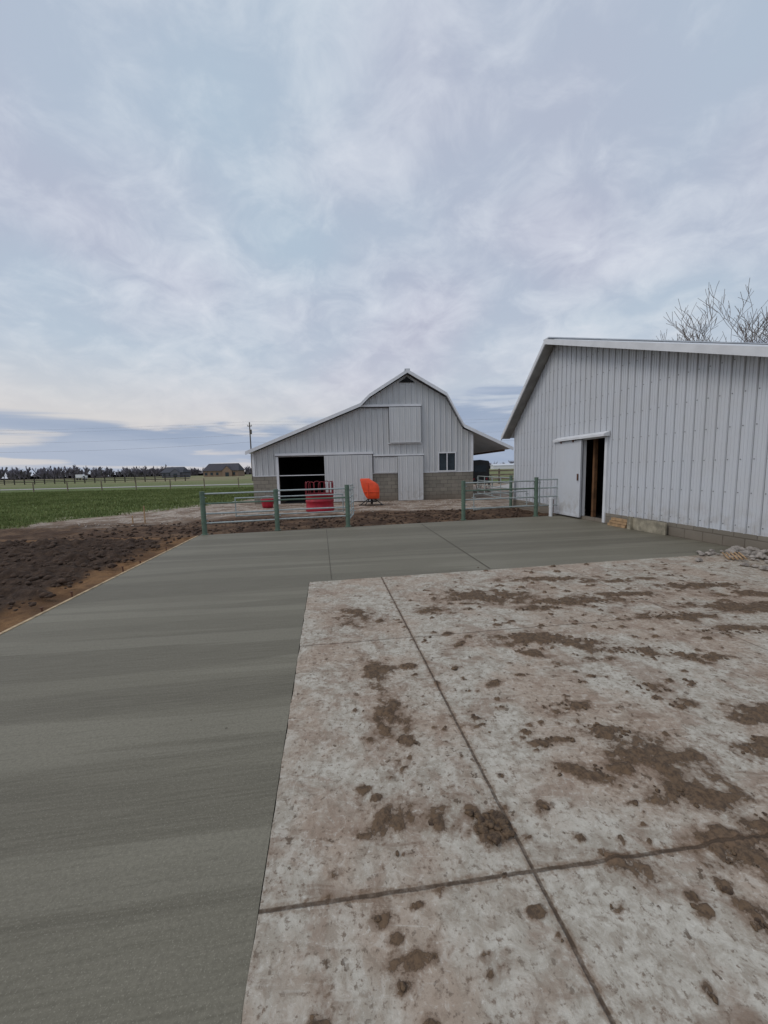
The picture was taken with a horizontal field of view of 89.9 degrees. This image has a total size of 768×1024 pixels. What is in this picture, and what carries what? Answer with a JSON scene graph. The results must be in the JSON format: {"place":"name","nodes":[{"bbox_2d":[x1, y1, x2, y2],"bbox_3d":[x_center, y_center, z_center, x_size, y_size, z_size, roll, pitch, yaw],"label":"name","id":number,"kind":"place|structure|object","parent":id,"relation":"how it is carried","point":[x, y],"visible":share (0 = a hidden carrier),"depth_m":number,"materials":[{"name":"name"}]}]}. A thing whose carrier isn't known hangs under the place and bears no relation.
{"place":"outdoors","nodes":[
{"label":"outdoors","id":0,"kind":"place"},
{"bbox_2d":[0,487,253,528],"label":"grass","id":1,"kind":"structure","parent":0,"point":[47,499],"depth_m":24.48,"materials":[{"name":"green plant"}]},
{"bbox_2d":[2,477,513,489],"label":"road","id":2,"kind":"structure","parent":0,"point":[506,486],"depth_m":56.43,"materials":[{"name":"grey asphalt"}]},
{"bbox_2d":[0,469,553,631],"bbox_3d":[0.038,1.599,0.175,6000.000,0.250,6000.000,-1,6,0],"label":"ground","id":3,"kind":"structure","parent":0,"point":[58,530],"depth_m":12.36,"materials":[{"name":"brown soil"}]},
{"bbox_2d":[75,474,87,478],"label":"white truck","id":4,"kind":"object","parent":3,"relation":"on","point":[80,476],"visible":0.69,"depth_m":197.84,"materials":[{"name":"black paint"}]},
{"bbox_2d":[0,475,189,484],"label":"board fence","id":5,"kind":"object","parent":3,"relation":"on","point":[84,479],"visible":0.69,"depth_m":99.31,"materials":[{"name":"brown wood"}]},
{"bbox_2d":[0,536,196,634],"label":"form board","id":6,"kind":"object","parent":3,"relation":"on","point":[35,616],"visible":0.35,"depth_m":5.16,"materials":[{"name":"brown wood"}]},
{"bbox_2d":[0,477,252,491],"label":"wire fence","id":7,"kind":"object","parent":3,"relation":"on","point":[66,483],"visible":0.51,"depth_m":43.82,"materials":[{"name":"grey metal"}]},
{"bbox_2d":[170,469,180,476],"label":"gable","id":8,"kind":"structure","parent":3,"relation":"on","point":[174,471],"depth_m":219.41,"materials":[{"name":"grey"}]},
{"bbox_2d":[162,472,190,476],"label":"walls","id":9,"kind":"structure","parent":3,"relation":"on","point":[182,473],"depth_m":220.78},
{"bbox_2d":[161,467,190,472],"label":"roof","id":10,"kind":"structure","parent":9,"relation":"on","point":[171,469],"depth_m":222.69,"materials":[{"name":"grey"}]},
{"bbox_2d":[199,492,207,534],"bbox_3d":[-4.779,0.082,10.187,0.186,1.242,0.186,-1,6,0],"label":"gate post","id":11,"kind":"object","parent":3,"relation":"on","point":[203,512],"visible":0.94,"depth_m":10.14,"materials":[{"name":"green metal"}]},
{"bbox_2d":[204,491,274,523],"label":"tube gate","id":12,"kind":"structure","parent":11,"relation":"attached to","point":[239,511],"depth_m":10.39,"materials":[{"name":"metal"}]},
{"bbox_2d":[205,472,234,475],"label":"windows","id":13,"kind":"structure","parent":3,"relation":"on","point":[226,473],"depth_m":220.59,"materials":[{"name":"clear glass"}]},
{"bbox_2d":[203,470,244,476],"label":"walls","id":14,"kind":"structure","parent":3,"relation":"on","point":[239,472],"depth_m":220.77,"materials":[{"name":"brick"}]},
{"bbox_2d":[203,463,244,470],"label":"roof","id":15,"kind":"structure","parent":14,"relation":"on","point":[221,467],"depth_m":222.72,"materials":[{"name":"grey"}]},
{"bbox_2d":[222,466,232,476],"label":"gable","id":16,"kind":"structure","parent":3,"relation":"on","point":[226,469],"depth_m":219.36,"materials":[{"name":"brick"}]},
{"bbox_2d":[247,422,252,480],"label":"utility pole","id":17,"kind":"object","parent":3,"relation":"on","point":[250,431],"visible":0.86,"depth_m":78.73,"materials":[{"name":"brown wood"}]},
{"bbox_2d":[0,419,508,452],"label":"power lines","id":18,"kind":"object","parent":17,"relation":"attached to","point":[147,439],"visible":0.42,"depth_m":78.71,"materials":[{"name":"metal"}]},
{"bbox_2d":[0,460,513,479],"bbox_3d":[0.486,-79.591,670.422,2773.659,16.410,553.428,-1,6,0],"label":"treeline","id":19,"kind":"object","parent":3,"relation":"on","point":[40,473],"visible":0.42,"depth_m":415.02,"materials":[{"name":"green plant"}]},
{"bbox_2d":[260,495,273,507],"bbox_3d":[-5.463,-0.494,18.040,0.620,0.570,0.620,-1,6,0],"label":"feed tub","id":20,"kind":"object","parent":3,"relation":"on","point":[267,504],"visible":0.85,"depth_m":17.84,"materials":[{"name":"red paint"}]},
{"bbox_2d":[0,506,540,610],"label":"soil clods","id":21,"kind":"object","parent":3,"relation":"on","point":[30,578],"visible":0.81,"depth_m":9.16,"materials":[{"name":"brown soil"}]},
{"bbox_2d":[273,489,280,530],"bbox_3d":[-2.977,-0.013,10.674,0.186,1.242,0.186,-1,6,0],"label":"gate post","id":22,"kind":"object","parent":3,"relation":"on","point":[276,511],"visible":0.94,"depth_m":10.62,"materials":[{"name":"green metal"}]},
{"bbox_2d":[233,493,343,516],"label":"tube gate","id":23,"kind":"structure","parent":22,"relation":"attached to","point":[235,498],"depth_m":10.95,"materials":[{"name":"metal"}]},
{"bbox_2d":[74,500,485,526],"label":"gravel","id":24,"kind":"structure","parent":3,"relation":"on","point":[274,513],"depth_m":17.15,"materials":[{"name":"gravel"}]},
{"bbox_2d":[305,481,333,511],"bbox_3d":[-2.636,-0.657,15.765,1.160,1.217,1.160,-1,6,0],"label":"bale feeder","id":25,"kind":"object","parent":3,"relation":"on","point":[315,503],"visible":0.88,"depth_m":15.34,"materials":[{"name":"red paint"}]},
{"bbox_2d":[345,485,350,526],"bbox_3d":[-1.050,-0.132,11.069,0.186,1.302,0.186,-1,6,0],"label":"gate post","id":26,"kind":"object","parent":3,"relation":"on","point":[347,506],"visible":0.96,"depth_m":11.02,"materials":[{"name":"green metal"}]},
{"bbox_2d":[278,488,345,519],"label":"tube gate","id":27,"kind":"structure","parent":26,"relation":"attached to","point":[311,499],"depth_m":10.83,"materials":[{"name":"metal"}]},
{"bbox_2d":[349,484,355,518],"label":"tube gate","id":28,"kind":"structure","parent":26,"relation":"attached to","point":[351,494],"depth_m":11.74,"materials":[{"name":"metal"}]},
{"bbox_2d":[0,515,729,1023],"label":"fresh concrete slab","id":29,"kind":"structure","parent":3,"relation":"on","point":[144,711],"depth_m":2.26,"materials":[{"name":"grey concrete"}]},
{"bbox_2d":[326,524,488,578],"bbox_3d":[0.160,0.674,8.475,2.769,0.001,5.208,-2,6,-9],"label":"concrete joint","id":30,"kind":"object","parent":29,"relation":"on","point":[426,527],"visible":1,"depth_m":7.59,"materials":[{"name":"grey concrete"}]},
{"bbox_2d":[549,497,552,515],"bbox_3d":[5.328,-0.138,12.292,0.130,0.650,0.130,-1,6,0],"label":"pvc standpipe","id":31,"kind":"object","parent":29,"relation":"on","point":[550,506],"visible":0.88,"depth_m":12.25,"materials":[{"name":"white plastic"}]},
{"bbox_2d":[607,517,626,527],"bbox_3d":[6.031,0.271,9.899,0.090,0.216,0.660,-2,6,-8],"label":"lumber stack","id":32,"kind":"object","parent":29,"relation":"on","point":[618,522],"visible":0.86,"depth_m":9.86,"materials":[{"name":"brown wood"}]},
{"bbox_2d":[627,516,666,534],"bbox_3d":[6.157,0.317,9.048,0.110,0.308,1.020,-2,6,-8],"label":"form lumber","id":33,"kind":"object","parent":29,"relation":"on","point":[655,527],"visible":1,"depth_m":9.02,"materials":[{"name":"grey wood"}]},
{"bbox_2d":[359,478,383,505],"bbox_3d":[-0.607,-0.944,17.977,1.152,1.249,0.783,-1,6,0],"label":"mixer","id":34,"kind":"object","parent":3,"relation":"on","point":[371,490],"visible":1,"depth_m":17.64,"materials":[{"name":"orange paint"}]},
{"bbox_2d":[245,368,513,504],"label":"gambrel barn","id":35,"kind":"structure","parent":3,"relation":"on","point":[407,434],"depth_m":20.10,"materials":[{"name":"white metal"}]},
{"bbox_2d":[324,455,372,501],"bbox_3d":[-1.836,-1.753,20.094,2.478,2.404,0.060,-2,6,-3],"label":"sliding door","id":36,"kind":"structure","parent":35,"relation":"in","point":[343,470],"depth_m":20.05,"materials":[{"name":"white metal"}]},
{"bbox_2d":[389,407,420,442],"bbox_3d":[1.091,-4.518,19.949,1.628,1.814,0.060,-2,6,-3],"label":"loft door","id":37,"kind":"structure","parent":35,"relation":"in","point":[404,422],"depth_m":19.94,"materials":[{"name":"white metal"}]},
{"bbox_2d":[398,456,423,499],"bbox_3d":[1.405,-1.780,20.262,1.328,2.309,0.060,-2,6,-3],"label":"small sliding door","id":38,"kind":"structure","parent":35,"relation":"in","point":[410,468],"depth_m":20.25,"materials":[{"name":"white metal"}]},
{"bbox_2d":[439,453,454,469],"bbox_3d":[3.343,-2.671,20.450,0.860,0.900,0.020,-2,6,-3],"label":"window glass","id":39,"kind":"structure","parent":35,"relation":"in","point":[442,456],"depth_m":20.44,"materials":[{"name":"black glass"}]},
{"bbox_2d":[460,481,465,520],"bbox_3d":[2.452,-0.309,11.883,0.186,1.312,0.186,-1,6,0],"label":"gate post","id":40,"kind":"object","parent":3,"relation":"on","point":[463,492],"visible":0.95,"depth_m":11.83,"materials":[{"name":"green metal"}]},
{"bbox_2d":[473,460,492,491],"bbox_3d":[6.116,-2.590,27.554,1.700,2.176,4.454,-2,6,-8],"label":"horse buggy","id":41,"kind":"object","parent":3,"relation":"on","point":[480,467],"visible":0.29,"depth_m":25.58,"materials":[{"name":"black paint"}]},
{"bbox_2d":[474,465,485,471],"bbox_3d":[6.386,-2.883,25.543,0.840,0.450,0.016,-2,6,-8],"label":"rear window","id":42,"kind":"structure","parent":41,"relation":"in","point":[477,468],"depth_m":25.53,"materials":[{"name":"black glass"}]},
{"bbox_2d":[474,469,513,484],"bbox_3d":[19.384,-3.666,37.805,21.070,1.550,0.220,-1,6,0],"label":"board fence","id":43,"kind":"object","parent":3,"relation":"on","point":[498,474],"visible":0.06,"depth_m":37.68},
{"bbox_2d":[490,463,513,468],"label":"white pole building","id":44,"kind":"structure","parent":3,"relation":"on","point":[502,466],"depth_m":348.04,"materials":[{"name":"metal"}]},
{"bbox_2d":[241,552,767,1023],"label":"old concrete slab","id":45,"kind":"structure","parent":3,"relation":"on","point":[473,936],"depth_m":1.83,"materials":[{"name":"grey concrete"}]},
{"bbox_2d":[357,564,767,1004],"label":"manure clumps","id":46,"kind":"object","parent":45,"relation":"on","point":[500,821],"visible":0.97,"depth_m":1.75,"materials":[{"name":"brown soil"}]},
{"bbox_2d":[695,545,767,570],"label":"rubble pile","id":47,"kind":"object","parent":45,"relation":"on","point":[754,552],"visible":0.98,"depth_m":6.51,"materials":[{"name":"stone"}]},
{"bbox_2d":[722,552,747,559],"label":"wooden stakes","id":48,"kind":"object","parent":45,"relation":"on","point":[732,554],"visible":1,"depth_m":6.30,"materials":[{"name":"brown wood"}]},
{"bbox_2d":[509,475,512,507],"bbox_3d":[5.083,-0.783,15.419,0.180,1.362,0.180,-1,6,0],"label":"gate post","id":49,"kind":"object","parent":3,"relation":"on","point":[510,486],"visible":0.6,"depth_m":15.37,"materials":[{"name":"green metal"}]},
{"bbox_2d":[477,476,508,499],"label":"tube gate","id":50,"kind":"structure","parent":49,"relation":"attached to","point":[484,485],"depth_m":17.84,"materials":[{"name":"metal"}]},
{"bbox_2d":[534,477,538,516],"bbox_3d":[4.882,-0.438,12.358,0.186,1.352,0.186,-1,6,0],"label":"gate post","id":51,"kind":"object","parent":3,"relation":"on","point":[536,482],"visible":0.96,"depth_m":12.31,"materials":[{"name":"green metal"}]},
{"bbox_2d":[465,480,534,509],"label":"tube gate","id":52,"kind":"structure","parent":51,"relation":"attached to","point":[500,498],"depth_m":12.07,"materials":[{"name":"metal"}]},
{"bbox_2d":[472,490,528,509],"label":"tube gate","id":53,"kind":"structure","parent":51,"relation":"attached to","point":[473,506],"depth_m":12.77,"materials":[{"name":"metal"}]},
{"bbox_2d":[538,478,557,505],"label":"tube gate","id":54,"kind":"structure","parent":51,"relation":"attached to","point":[539,496],"depth_m":12.40,"materials":[{"name":"metal"}]},
{"bbox_2d":[656,279,767,342],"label":"bare tree","id":55,"kind":"object","parent":3,"relation":"on","point":[752,335],"visible":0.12,"depth_m":24.92,"materials":[{"name":"brown plant"}]},
{"bbox_2d":[0,0,767,478],"label":"sky","id":56,"kind":"structure","parent":0,"point":[265,214],"materials":[{"name":"grey"}]},
{"bbox_2d":[501,337,767,554],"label":"white barn","id":57,"kind":"structure","parent":0,"point":[673,434],"depth_m":8.97,"materials":[{"name":"paint"}]},
{"bbox_2d":[553,440,582,516],"bbox_3d":[5.701,-1.044,12.003,0.055,2.285,1.360,-2,6,-8],"label":"sliding door","id":58,"kind":"structure","parent":57,"relation":"in","point":[567,455],"depth_m":11.91,"materials":[{"name":"paint"}]}
]}

